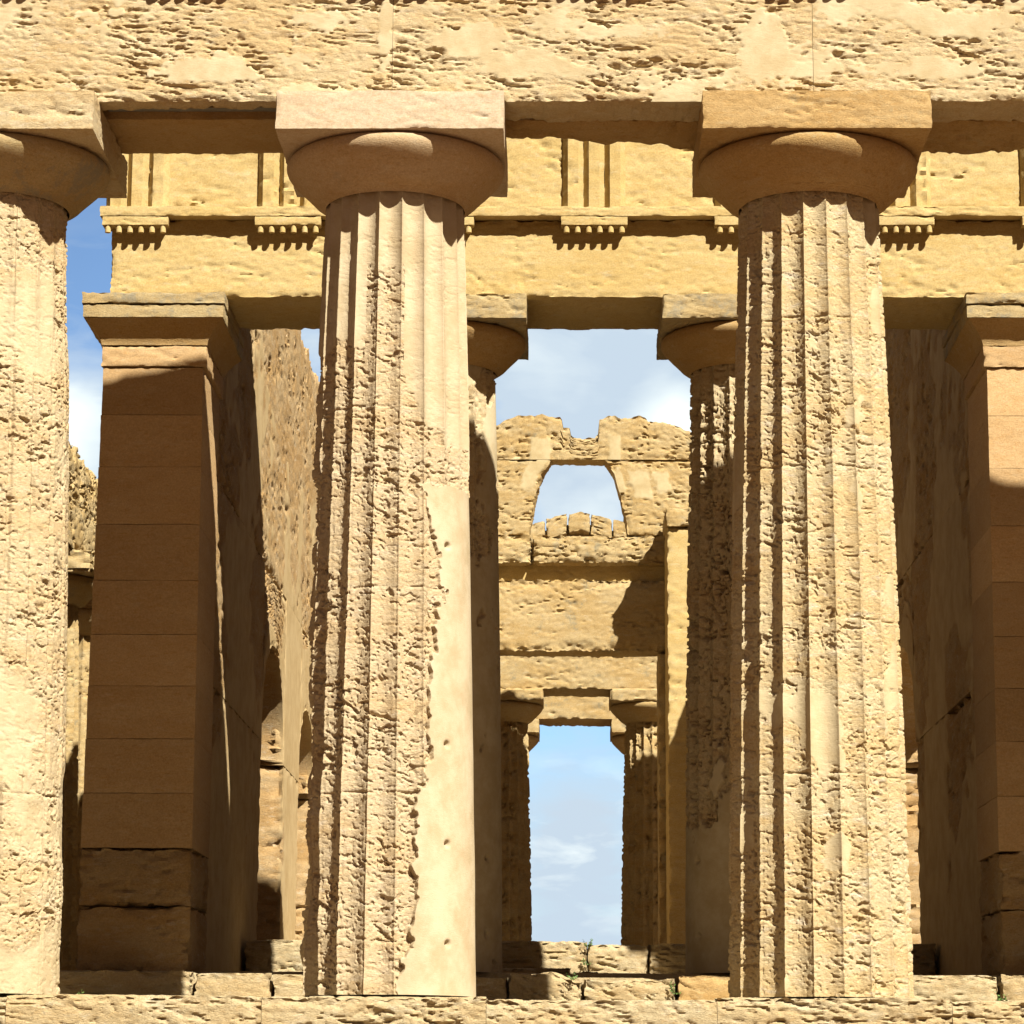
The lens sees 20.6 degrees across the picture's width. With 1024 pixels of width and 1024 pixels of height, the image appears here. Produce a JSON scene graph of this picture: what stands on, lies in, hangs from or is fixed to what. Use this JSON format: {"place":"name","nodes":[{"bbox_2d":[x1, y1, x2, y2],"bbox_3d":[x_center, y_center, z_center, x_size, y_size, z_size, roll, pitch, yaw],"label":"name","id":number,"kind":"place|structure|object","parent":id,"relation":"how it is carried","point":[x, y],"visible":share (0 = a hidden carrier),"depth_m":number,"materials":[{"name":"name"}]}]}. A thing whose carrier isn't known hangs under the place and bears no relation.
{"place":"outdoors","nodes":[
{"label":"outdoors","id":0,"kind":"place"},
{"bbox_2d":[65,198,691,946],"label":"sky","id":1,"kind":"structure","parent":0,"point":[582,378],"materials":[{"name":"blue"}]},
{"bbox_2d":[714,997,951,1023],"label":"step block","id":2,"kind":"structure","parent":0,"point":[786,1010],"depth_m":19.95,"materials":[{"name":"stone"}]},
{"bbox_2d":[913,975,997,1001],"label":"step block","id":3,"kind":"structure","parent":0,"point":[966,988],"depth_m":24.69,"materials":[{"name":"stone"}]},
{"bbox_2d":[993,974,1023,1001],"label":"step block","id":4,"kind":"structure","parent":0,"point":[1012,986],"depth_m":24.69,"materials":[{"name":"stone"}]},
{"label":"doric column","id":5,"kind":"object","parent":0,"visible":0},
{"bbox_2d":[531,512,626,726],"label":"front gable","id":6,"kind":"structure","parent":5,"relation":"on","point":[574,711],"depth_m":59.27,"materials":[{"name":"stone"}]},
{"label":"ground","id":7,"kind":"structure","parent":0,"visible":0},
{"bbox_2d":[70,949,992,1000],"bbox_3d":[0.973,8.000,39.161,19.490,3.059,41.992,0,-11,1],"label":"temple podium","id":8,"kind":"object","parent":7,"relation":"on","point":[605,977],"visible":0.02,"depth_m":25.74,"materials":[{"name":"stone"}]},
{"bbox_2d":[0,997,6,1023],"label":"step block","id":9,"kind":"structure","parent":8,"relation":"on","point":[3,1000],"depth_m":20.05,"materials":[{"name":"stone"}]},
{"bbox_2d":[0,90,127,996],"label":"doric column","id":10,"kind":"structure","parent":8,"relation":"on","point":[63,161],"depth_m":21.22,"materials":[{"name":"stone"}]},
{"bbox_2d":[68,525,75,550],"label":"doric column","id":11,"kind":"structure","parent":8,"relation":"on","point":[71,535],"depth_m":38.32,"materials":[{"name":"stone"}]},
{"bbox_2d":[59,549,94,970],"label":"doric column","id":12,"kind":"structure","parent":8,"relation":"on","point":[80,571],"depth_m":40.02,"materials":[{"name":"stone"}]},
{"bbox_2d":[68,441,97,551],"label":"side entablature","id":13,"kind":"structure","parent":12,"relation":"on","point":[82,492],"depth_m":40.82,"materials":[{"name":"stone"}]},
{"bbox_2d":[75,600,91,970],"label":"doric column","id":14,"kind":"structure","parent":8,"relation":"on","point":[84,618],"depth_m":43.05,"materials":[{"name":"stone"}]},
{"bbox_2d":[58,970,198,995],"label":"step block","id":15,"kind":"structure","parent":8,"relation":"attached to","point":[134,982],"depth_m":24.82,"materials":[{"name":"stone"}]},
{"bbox_2d":[5,994,264,1023],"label":"step block","id":16,"kind":"structure","parent":8,"relation":"on","point":[100,1009],"depth_m":20.03,"materials":[{"name":"stone"}]},
{"bbox_2d":[76,292,243,971],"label":"anta pillar","id":17,"kind":"structure","parent":8,"relation":"on","point":[169,361],"depth_m":26.22,"materials":[{"name":"stone"}]},
{"bbox_2d":[100,137,1023,329],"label":"porch entablature","id":18,"kind":"structure","parent":17,"relation":"on","point":[570,234],"depth_m":26.83,"materials":[{"name":"stone"}]},
{"bbox_2d":[194,973,274,997],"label":"step block","id":19,"kind":"structure","parent":8,"relation":"attached to","point":[239,984],"depth_m":24.80,"materials":[{"name":"stone"}]},
{"bbox_2d":[203,328,319,970],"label":"cella wall","id":20,"kind":"structure","parent":8,"relation":"on","point":[261,759],"depth_m":32.26,"materials":[{"name":"stone"}]},
{"bbox_2d":[244,940,303,971],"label":"threshold block","id":21,"kind":"structure","parent":8,"relation":"on","point":[273,956],"depth_m":29.89,"materials":[{"name":"stone"}]},
{"bbox_2d":[273,974,304,996],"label":"step block","id":22,"kind":"structure","parent":8,"relation":"attached to","point":[286,985],"depth_m":24.79,"materials":[{"name":"stone"}]},
{"bbox_2d":[261,996,487,1023],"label":"step block","id":23,"kind":"structure","parent":8,"relation":"attached to","point":[360,1010],"depth_m":20.00,"materials":[{"name":"stone"}]},
{"bbox_2d":[275,90,507,996],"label":"doric column","id":24,"kind":"structure","parent":8,"relation":"on","point":[396,187],"depth_m":21.01,"materials":[{"name":"stone"}]},
{"bbox_2d":[476,977,507,1000],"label":"step block","id":25,"kind":"structure","parent":8,"relation":"attached to","point":[488,988],"depth_m":24.76,"materials":[{"name":"stone"}]},
{"bbox_2d":[466,293,528,972],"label":"doric column","id":26,"kind":"structure","parent":8,"relation":"on","point":[497,337],"depth_m":26.50,"materials":[{"name":"stone"}]},
{"bbox_2d":[500,688,543,940],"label":"doric column","id":27,"kind":"structure","parent":8,"relation":"on","point":[522,709],"depth_m":53.49,"materials":[{"name":"stone"}]},
{"bbox_2d":[527,719,539,751],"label":"doric column","id":28,"kind":"structure","parent":8,"relation":"on","point":[533,732],"depth_m":58.74,"materials":[{"name":"stone"}]},
{"bbox_2d":[502,968,570,973],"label":"threshold block","id":29,"kind":"structure","parent":8,"relation":"on","point":[535,970],"depth_m":29.13,"materials":[{"name":"stone"}]},
{"bbox_2d":[502,940,587,972],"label":"threshold block","id":30,"kind":"structure","parent":8,"relation":"on","point":[540,954],"depth_m":29.85,"materials":[{"name":"stone"}]},
{"bbox_2d":[509,972,582,1000],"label":"step block","id":31,"kind":"structure","parent":8,"relation":"on","point":[552,986],"depth_m":24.75,"materials":[{"name":"stone"}]},
{"bbox_2d":[566,972,577,980],"bbox_3d":[0.526,4.067,24.716,0.104,0.080,0.090,0,-11,1],"label":"weed","id":32,"kind":"object","parent":31,"relation":"on","point":[573,977],"visible":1,"depth_m":24.72,"materials":[{"name":"green plant"}]},
{"bbox_2d":[496,414,691,943],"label":"cross wall","id":33,"kind":"structure","parent":8,"relation":"on","point":[597,596],"depth_m":49.86,"materials":[{"name":"stone"}]},
{"bbox_2d":[486,999,716,1023],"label":"step block","id":34,"kind":"structure","parent":8,"relation":"attached to","point":[519,1011],"depth_m":19.97,"materials":[{"name":"stone"}]},
{"bbox_2d":[580,971,634,972],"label":"threshold block","id":35,"kind":"structure","parent":8,"relation":"on","point":[606,972],"depth_m":29.17,"materials":[{"name":"stone"}]},
{"bbox_2d":[587,945,647,972],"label":"threshold block","id":36,"kind":"structure","parent":8,"relation":"on","point":[617,958],"depth_m":29.83,"materials":[{"name":"stone"}]},
{"bbox_2d":[582,938,592,948],"bbox_3d":[0.800,4.557,29.807,0.119,0.108,0.069,0,-11,1],"label":"weed","id":37,"kind":"object","parent":36,"relation":"on","point":[585,945],"visible":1,"depth_m":29.80,"materials":[{"name":"green plant"}]},
{"bbox_2d":[610,718,625,936],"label":"doric column","id":38,"kind":"structure","parent":8,"relation":"on","point":[617,731],"depth_m":58.65,"materials":[{"name":"stone"}]},
{"bbox_2d":[584,978,674,1000],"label":"step block","id":39,"kind":"structure","parent":8,"relation":"on","point":[641,989],"depth_m":24.73,"materials":[{"name":"stone"}]},
{"bbox_2d":[609,688,657,945],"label":"doric column","id":40,"kind":"structure","parent":8,"relation":"on","point":[634,710],"depth_m":53.42,"materials":[{"name":"stone"}]},
{"bbox_2d":[500,656,656,696],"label":"porch entablature","id":41,"kind":"structure","parent":40,"relation":"on","point":[582,676],"depth_m":53.77,"materials":[{"name":"stone"}]},
{"bbox_2d":[647,943,684,973],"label":"threshold block","id":42,"kind":"structure","parent":8,"relation":"on","point":[664,958],"depth_m":29.82,"materials":[{"name":"stone"}]},
{"bbox_2d":[668,982,680,993],"bbox_3d":[1.425,4.165,24.685,0.119,0.114,0.061,0,-11,1],"label":"weed","id":43,"kind":"object","parent":8,"relation":"on","point":[672,989],"visible":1,"depth_m":24.69,"materials":[{"name":"green plant"}]},
{"bbox_2d":[663,508,690,943],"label":"stair pier","id":44,"kind":"structure","parent":8,"relation":"on","point":[675,527],"depth_m":48.09,"materials":[{"name":"stone"}]},
{"bbox_2d":[656,293,737,973],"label":"doric column","id":45,"kind":"structure","parent":8,"relation":"on","point":[696,340],"depth_m":26.41,"materials":[{"name":"stone"}]},
{"bbox_2d":[675,975,729,999],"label":"step block","id":46,"kind":"structure","parent":8,"relation":"on","point":[707,987],"depth_m":24.72,"materials":[{"name":"stone"}]},
{"bbox_2d":[692,90,931,998],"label":"doric column","id":47,"kind":"structure","parent":8,"relation":"on","point":[806,188],"depth_m":20.96,"materials":[{"name":"stone"}]},
{"bbox_2d":[0,0,1023,154],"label":"front entablature","id":48,"kind":"structure","parent":47,"relation":"on","point":[196,77],"depth_m":21.62,"materials":[{"name":"beige stone"}]},
{"bbox_2d":[911,943,935,974],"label":"threshold block","id":49,"kind":"structure","parent":8,"relation":"on","point":[924,957],"depth_m":29.77,"materials":[{"name":"stone"}]},
{"bbox_2d":[884,329,984,974],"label":"cella wall","id":50,"kind":"structure","parent":8,"relation":"on","point":[928,417],"depth_m":30.10,"materials":[{"name":"stone"}]},
{"bbox_2d":[942,292,1023,975],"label":"anta pillar","id":51,"kind":"structure","parent":8,"relation":"on","point":[983,343],"depth_m":26.31,"materials":[{"name":"stone"}]},
{"bbox_2d":[951,1000,1023,1023],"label":"step block","id":52,"kind":"structure","parent":8,"relation":"attached to","point":[987,1012],"depth_m":19.94,"materials":[{"name":"stone"}]},
{"bbox_2d":[994,991,1007,1001],"bbox_3d":[4.264,4.233,24.602,0.121,0.101,0.089,0,-11,1],"label":"weed","id":53,"kind":"object","parent":8,"relation":"on","point":[999,999],"visible":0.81,"depth_m":24.60,"materials":[{"name":"green plant"}]}
]}

